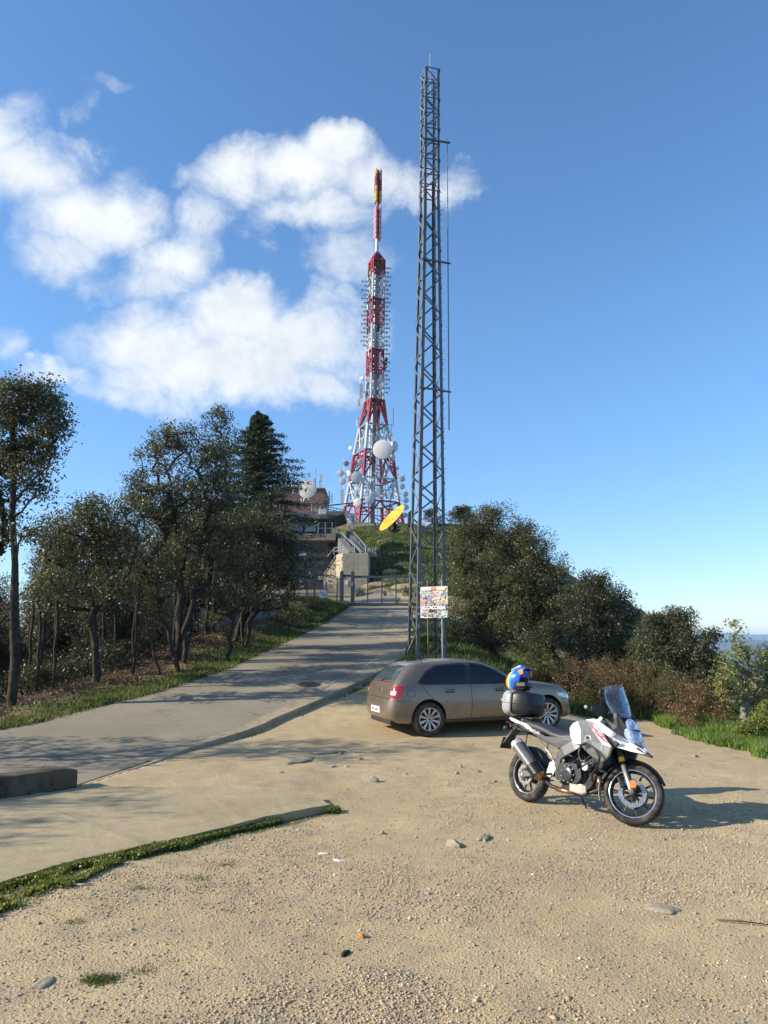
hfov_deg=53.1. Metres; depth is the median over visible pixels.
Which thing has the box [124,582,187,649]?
oak tree
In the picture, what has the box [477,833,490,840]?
rock
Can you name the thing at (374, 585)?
rock outcrop
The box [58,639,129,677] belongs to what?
shrub
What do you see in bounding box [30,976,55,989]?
rock
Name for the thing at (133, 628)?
oak tree
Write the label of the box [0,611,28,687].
oak tree
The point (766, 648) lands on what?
oak tree
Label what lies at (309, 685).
manhole
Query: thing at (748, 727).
shrub
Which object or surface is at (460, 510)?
oak tree
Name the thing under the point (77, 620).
oak tree
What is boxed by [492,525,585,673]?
oak tree
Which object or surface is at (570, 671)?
bramble
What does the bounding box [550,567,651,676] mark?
oak tree
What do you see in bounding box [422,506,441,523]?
pine tree
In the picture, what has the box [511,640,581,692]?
shrub
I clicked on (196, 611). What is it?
oak tree
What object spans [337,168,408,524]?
telecom tower
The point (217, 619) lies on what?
shrub
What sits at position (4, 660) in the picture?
oak tree
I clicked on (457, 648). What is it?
grass
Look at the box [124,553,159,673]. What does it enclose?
oak tree
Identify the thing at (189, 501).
oak tree
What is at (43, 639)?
oak tree
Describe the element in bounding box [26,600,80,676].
tree
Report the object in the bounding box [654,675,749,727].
bramble
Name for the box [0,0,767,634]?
sky
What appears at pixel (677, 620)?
oak tree
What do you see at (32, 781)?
concrete block
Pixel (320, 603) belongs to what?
shrub
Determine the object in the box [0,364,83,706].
oak tree
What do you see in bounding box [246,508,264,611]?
oak tree
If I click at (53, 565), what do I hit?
oak tree
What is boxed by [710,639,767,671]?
sea
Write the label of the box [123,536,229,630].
oak tree
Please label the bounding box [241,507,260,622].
oak tree
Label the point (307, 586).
fence
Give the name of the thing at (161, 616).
oak tree
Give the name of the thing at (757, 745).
verge grass
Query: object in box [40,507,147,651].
oak tree
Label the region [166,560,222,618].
oak tree
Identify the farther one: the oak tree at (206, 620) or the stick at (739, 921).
the oak tree at (206, 620)
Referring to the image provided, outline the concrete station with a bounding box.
[250,468,353,589]
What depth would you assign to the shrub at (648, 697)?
19.25 m
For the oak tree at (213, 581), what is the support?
on the ground at (348, 726)
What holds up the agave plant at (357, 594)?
on the ground at (348, 726)
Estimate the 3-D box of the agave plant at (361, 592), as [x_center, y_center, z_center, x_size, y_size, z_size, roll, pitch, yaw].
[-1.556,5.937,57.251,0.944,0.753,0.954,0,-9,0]
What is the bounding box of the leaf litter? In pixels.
[0,614,301,719]
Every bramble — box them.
[535,650,612,702]
[566,649,661,707]
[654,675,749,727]
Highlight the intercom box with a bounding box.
[320,589,327,607]
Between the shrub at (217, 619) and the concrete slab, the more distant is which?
the shrub at (217, 619)
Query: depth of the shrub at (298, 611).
32.69 m
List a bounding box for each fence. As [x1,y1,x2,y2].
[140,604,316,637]
[294,579,341,601]
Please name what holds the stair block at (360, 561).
on the ground at (348, 726)
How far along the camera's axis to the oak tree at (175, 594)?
24.60 m
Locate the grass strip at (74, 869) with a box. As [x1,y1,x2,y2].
[0,805,343,914]
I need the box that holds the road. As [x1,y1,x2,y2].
[0,588,397,791]
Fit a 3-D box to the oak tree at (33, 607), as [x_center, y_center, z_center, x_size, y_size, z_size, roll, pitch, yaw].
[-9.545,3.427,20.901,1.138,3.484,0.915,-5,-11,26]
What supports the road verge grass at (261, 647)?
on the ground at (348, 726)
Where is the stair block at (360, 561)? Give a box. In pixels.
[323,526,378,593]
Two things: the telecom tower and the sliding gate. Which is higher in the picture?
the telecom tower
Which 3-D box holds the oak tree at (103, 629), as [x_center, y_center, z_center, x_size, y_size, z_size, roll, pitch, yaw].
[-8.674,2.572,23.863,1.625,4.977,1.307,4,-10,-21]
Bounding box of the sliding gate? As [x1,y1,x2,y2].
[340,570,424,605]
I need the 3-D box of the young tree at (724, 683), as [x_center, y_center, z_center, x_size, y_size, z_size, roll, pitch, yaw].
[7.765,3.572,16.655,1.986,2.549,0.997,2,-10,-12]
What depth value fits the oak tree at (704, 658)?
20.55 m
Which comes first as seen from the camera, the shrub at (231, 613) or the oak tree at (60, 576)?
the oak tree at (60, 576)
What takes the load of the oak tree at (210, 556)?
on the ground at (348, 726)
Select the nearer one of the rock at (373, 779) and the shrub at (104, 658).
the rock at (373, 779)
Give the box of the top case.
[501,690,544,717]
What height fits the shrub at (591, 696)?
1.278 m
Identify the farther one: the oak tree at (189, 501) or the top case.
the oak tree at (189, 501)
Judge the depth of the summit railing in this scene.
98.69 m
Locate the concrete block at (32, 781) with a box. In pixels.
[0,766,77,798]
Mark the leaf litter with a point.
(218, 632)
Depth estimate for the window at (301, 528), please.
71.69 m
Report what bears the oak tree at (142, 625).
on the ground at (348, 726)
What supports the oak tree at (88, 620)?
on the ground at (348, 726)
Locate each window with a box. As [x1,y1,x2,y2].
[288,522,302,531]
[304,522,316,531]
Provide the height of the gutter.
4.064 m
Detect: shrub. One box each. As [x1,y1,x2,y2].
[0,660,72,697]
[0,692,6,702]
[20,656,57,683]
[30,658,83,688]
[44,641,105,677]
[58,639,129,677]
[100,637,151,663]
[130,619,172,649]
[149,621,194,646]
[191,609,260,633]
[220,602,255,620]
[267,600,315,627]
[305,595,332,611]
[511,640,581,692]
[561,672,655,709]
[626,661,700,718]
[706,699,767,735]
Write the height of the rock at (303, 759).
0.060 m
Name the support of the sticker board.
on the ground at (348, 726)
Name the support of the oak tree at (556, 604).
on the ground at (348, 726)
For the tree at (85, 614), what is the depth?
24.24 m
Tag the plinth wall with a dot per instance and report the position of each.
(351, 526)
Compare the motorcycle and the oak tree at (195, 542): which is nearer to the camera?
the motorcycle
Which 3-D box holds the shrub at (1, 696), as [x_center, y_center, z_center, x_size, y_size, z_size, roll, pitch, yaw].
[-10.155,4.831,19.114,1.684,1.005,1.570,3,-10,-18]
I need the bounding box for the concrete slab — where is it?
[0,786,330,885]
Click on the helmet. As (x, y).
(517, 678)
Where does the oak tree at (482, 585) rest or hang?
on the ground at (348, 726)
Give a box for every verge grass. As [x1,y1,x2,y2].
[0,605,349,729]
[630,705,766,741]
[639,709,767,758]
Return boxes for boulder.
[422,522,432,530]
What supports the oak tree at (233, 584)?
on the ground at (348, 726)
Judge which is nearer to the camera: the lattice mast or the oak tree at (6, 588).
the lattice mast
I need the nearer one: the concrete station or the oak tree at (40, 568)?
the oak tree at (40, 568)
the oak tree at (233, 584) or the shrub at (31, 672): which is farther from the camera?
the oak tree at (233, 584)
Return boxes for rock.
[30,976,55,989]
[286,756,315,763]
[312,750,345,754]
[369,776,379,782]
[445,839,459,847]
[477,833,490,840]
[644,902,679,913]
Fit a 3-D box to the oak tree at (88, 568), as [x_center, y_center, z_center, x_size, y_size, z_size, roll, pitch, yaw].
[-11.306,3.671,29.973,5.035,7.908,3.842,4,-10,-21]
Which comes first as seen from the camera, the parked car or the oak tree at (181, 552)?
the parked car
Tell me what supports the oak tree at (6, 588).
on the ground at (348, 726)
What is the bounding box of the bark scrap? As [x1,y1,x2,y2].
[341,950,349,956]
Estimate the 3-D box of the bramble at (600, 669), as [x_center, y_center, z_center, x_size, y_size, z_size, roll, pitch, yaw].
[6.360,4.673,20.933,2.930,1.825,3.392,0,-9,0]
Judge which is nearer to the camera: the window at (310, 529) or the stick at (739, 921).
the stick at (739, 921)
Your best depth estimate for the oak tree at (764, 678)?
25.08 m
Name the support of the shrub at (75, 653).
on the ground at (348, 726)
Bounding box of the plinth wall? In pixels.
[348,524,373,529]
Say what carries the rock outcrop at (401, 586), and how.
on the ground at (348, 726)
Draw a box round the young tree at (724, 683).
[702,618,767,723]
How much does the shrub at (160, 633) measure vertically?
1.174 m
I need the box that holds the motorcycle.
[500,685,665,825]
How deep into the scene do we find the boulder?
95.60 m
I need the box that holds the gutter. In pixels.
[146,606,408,760]
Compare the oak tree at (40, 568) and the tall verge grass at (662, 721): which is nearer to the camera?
the tall verge grass at (662, 721)
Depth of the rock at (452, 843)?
7.27 m
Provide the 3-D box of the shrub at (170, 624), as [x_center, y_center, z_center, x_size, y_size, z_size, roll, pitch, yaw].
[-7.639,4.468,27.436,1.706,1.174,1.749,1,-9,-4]
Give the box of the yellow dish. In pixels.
[380,505,403,531]
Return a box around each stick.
[68,883,93,885]
[716,919,767,924]
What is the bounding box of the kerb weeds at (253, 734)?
[242,680,370,737]
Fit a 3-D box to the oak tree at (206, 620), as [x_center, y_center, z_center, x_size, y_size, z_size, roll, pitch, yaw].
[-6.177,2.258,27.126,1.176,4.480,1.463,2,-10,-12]
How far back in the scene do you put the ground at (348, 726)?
5.76 m
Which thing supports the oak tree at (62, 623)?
on the ground at (348, 726)
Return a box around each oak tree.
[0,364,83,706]
[0,572,10,700]
[0,576,27,615]
[0,600,50,695]
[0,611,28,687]
[0,622,32,695]
[19,555,99,688]
[19,576,56,693]
[22,491,147,682]
[22,582,59,691]
[23,566,62,689]
[24,514,82,581]
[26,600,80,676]
[30,510,152,636]
[33,534,83,686]
[38,538,77,641]
[38,567,78,687]
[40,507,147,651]
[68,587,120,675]
[70,582,104,667]
[76,587,130,663]
[81,491,185,675]
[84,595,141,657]
[88,518,133,664]
[112,527,139,662]
[113,417,260,663]
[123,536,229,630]
[123,543,150,664]
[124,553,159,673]
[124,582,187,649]
[124,587,164,655]
[128,521,160,649]
[140,507,184,646]
[148,501,199,570]
[158,507,201,644]
[165,473,215,553]
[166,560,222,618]
[180,500,208,634]
[182,579,224,637]
[187,553,264,659]
[192,403,249,625]
[192,497,234,630]
[199,514,223,633]
[207,499,310,647]
[215,578,232,610]
[217,563,253,611]
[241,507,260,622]
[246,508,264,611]
[431,499,545,660]
[446,503,477,526]
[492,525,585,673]
[527,577,586,664]
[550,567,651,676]
[617,604,720,686]
[687,625,737,706]
[732,638,767,709]
[732,668,767,711]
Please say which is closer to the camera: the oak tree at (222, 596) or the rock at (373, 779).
the rock at (373, 779)
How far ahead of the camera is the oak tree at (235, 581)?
23.52 m
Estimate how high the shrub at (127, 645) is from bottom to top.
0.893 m
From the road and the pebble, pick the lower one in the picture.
the pebble
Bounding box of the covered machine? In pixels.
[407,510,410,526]
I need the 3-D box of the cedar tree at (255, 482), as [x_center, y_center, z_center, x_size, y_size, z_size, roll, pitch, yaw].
[-5.938,0.185,37.683,8.916,10.572,10.211,0,-9,0]
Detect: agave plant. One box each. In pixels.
[355,587,359,596]
[357,588,368,595]
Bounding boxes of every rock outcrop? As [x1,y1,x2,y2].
[361,582,389,589]
[382,569,399,575]
[391,583,416,589]
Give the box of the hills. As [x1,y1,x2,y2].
[693,633,767,640]
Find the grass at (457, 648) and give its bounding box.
[375,621,645,720]
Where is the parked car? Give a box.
[367,658,569,735]
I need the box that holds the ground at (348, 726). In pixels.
[0,524,767,1023]
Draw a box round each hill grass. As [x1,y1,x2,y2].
[352,522,574,628]
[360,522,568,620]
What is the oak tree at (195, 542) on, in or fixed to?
on the ground at (348, 726)
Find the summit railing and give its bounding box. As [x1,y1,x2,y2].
[422,515,446,522]
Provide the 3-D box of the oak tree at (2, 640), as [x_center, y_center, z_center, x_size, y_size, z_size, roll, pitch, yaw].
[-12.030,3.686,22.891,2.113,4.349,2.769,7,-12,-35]
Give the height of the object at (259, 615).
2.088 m
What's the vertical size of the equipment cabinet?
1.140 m
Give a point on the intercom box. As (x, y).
(323, 592)
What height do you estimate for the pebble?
0.040 m
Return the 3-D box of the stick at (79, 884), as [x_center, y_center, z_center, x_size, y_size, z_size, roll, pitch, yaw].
[-2.432,2.891,5.967,0.389,0.035,0.029,-2,-10,12]
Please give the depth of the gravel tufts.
4.38 m
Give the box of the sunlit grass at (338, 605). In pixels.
[258,595,348,622]
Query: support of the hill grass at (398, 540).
on the ground at (348, 726)
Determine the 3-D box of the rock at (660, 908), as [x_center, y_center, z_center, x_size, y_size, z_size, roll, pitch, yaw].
[1.996,2.864,5.550,0.256,0.043,0.168,-6,-11,33]
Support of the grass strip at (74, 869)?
on the ground at (348, 726)
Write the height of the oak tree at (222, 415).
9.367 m
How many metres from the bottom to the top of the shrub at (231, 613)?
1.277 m
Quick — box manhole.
[279,680,337,689]
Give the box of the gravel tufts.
[59,862,236,988]
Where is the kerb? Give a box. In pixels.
[83,606,412,785]
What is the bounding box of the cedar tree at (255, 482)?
[179,410,354,607]
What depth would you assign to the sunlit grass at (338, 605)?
39.55 m
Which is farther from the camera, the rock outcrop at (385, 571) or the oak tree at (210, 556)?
the rock outcrop at (385, 571)
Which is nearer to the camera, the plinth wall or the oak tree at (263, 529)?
the oak tree at (263, 529)
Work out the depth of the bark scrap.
4.74 m
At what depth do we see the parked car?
14.98 m
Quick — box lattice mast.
[407,66,450,658]
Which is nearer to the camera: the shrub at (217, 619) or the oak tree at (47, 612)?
the oak tree at (47, 612)
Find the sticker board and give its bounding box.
[420,580,447,658]
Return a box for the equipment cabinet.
[349,515,356,523]
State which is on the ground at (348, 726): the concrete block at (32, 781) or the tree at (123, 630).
the tree at (123, 630)
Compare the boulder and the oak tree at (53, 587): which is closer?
the oak tree at (53, 587)
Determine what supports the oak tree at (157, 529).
on the ground at (348, 726)
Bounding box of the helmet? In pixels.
[506,665,532,690]
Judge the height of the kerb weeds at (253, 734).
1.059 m
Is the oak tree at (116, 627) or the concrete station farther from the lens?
the concrete station
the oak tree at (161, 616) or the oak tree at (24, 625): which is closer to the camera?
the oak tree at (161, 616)
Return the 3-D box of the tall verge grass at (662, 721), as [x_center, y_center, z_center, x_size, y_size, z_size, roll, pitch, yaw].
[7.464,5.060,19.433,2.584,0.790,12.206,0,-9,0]
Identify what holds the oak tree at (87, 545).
on the ground at (348, 726)
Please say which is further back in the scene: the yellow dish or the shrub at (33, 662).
the yellow dish
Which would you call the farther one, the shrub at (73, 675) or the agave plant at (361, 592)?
the agave plant at (361, 592)
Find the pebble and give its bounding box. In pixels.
[358,932,364,938]
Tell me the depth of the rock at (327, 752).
12.79 m
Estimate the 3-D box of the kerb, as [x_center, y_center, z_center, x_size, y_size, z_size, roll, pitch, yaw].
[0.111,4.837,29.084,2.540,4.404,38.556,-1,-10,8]

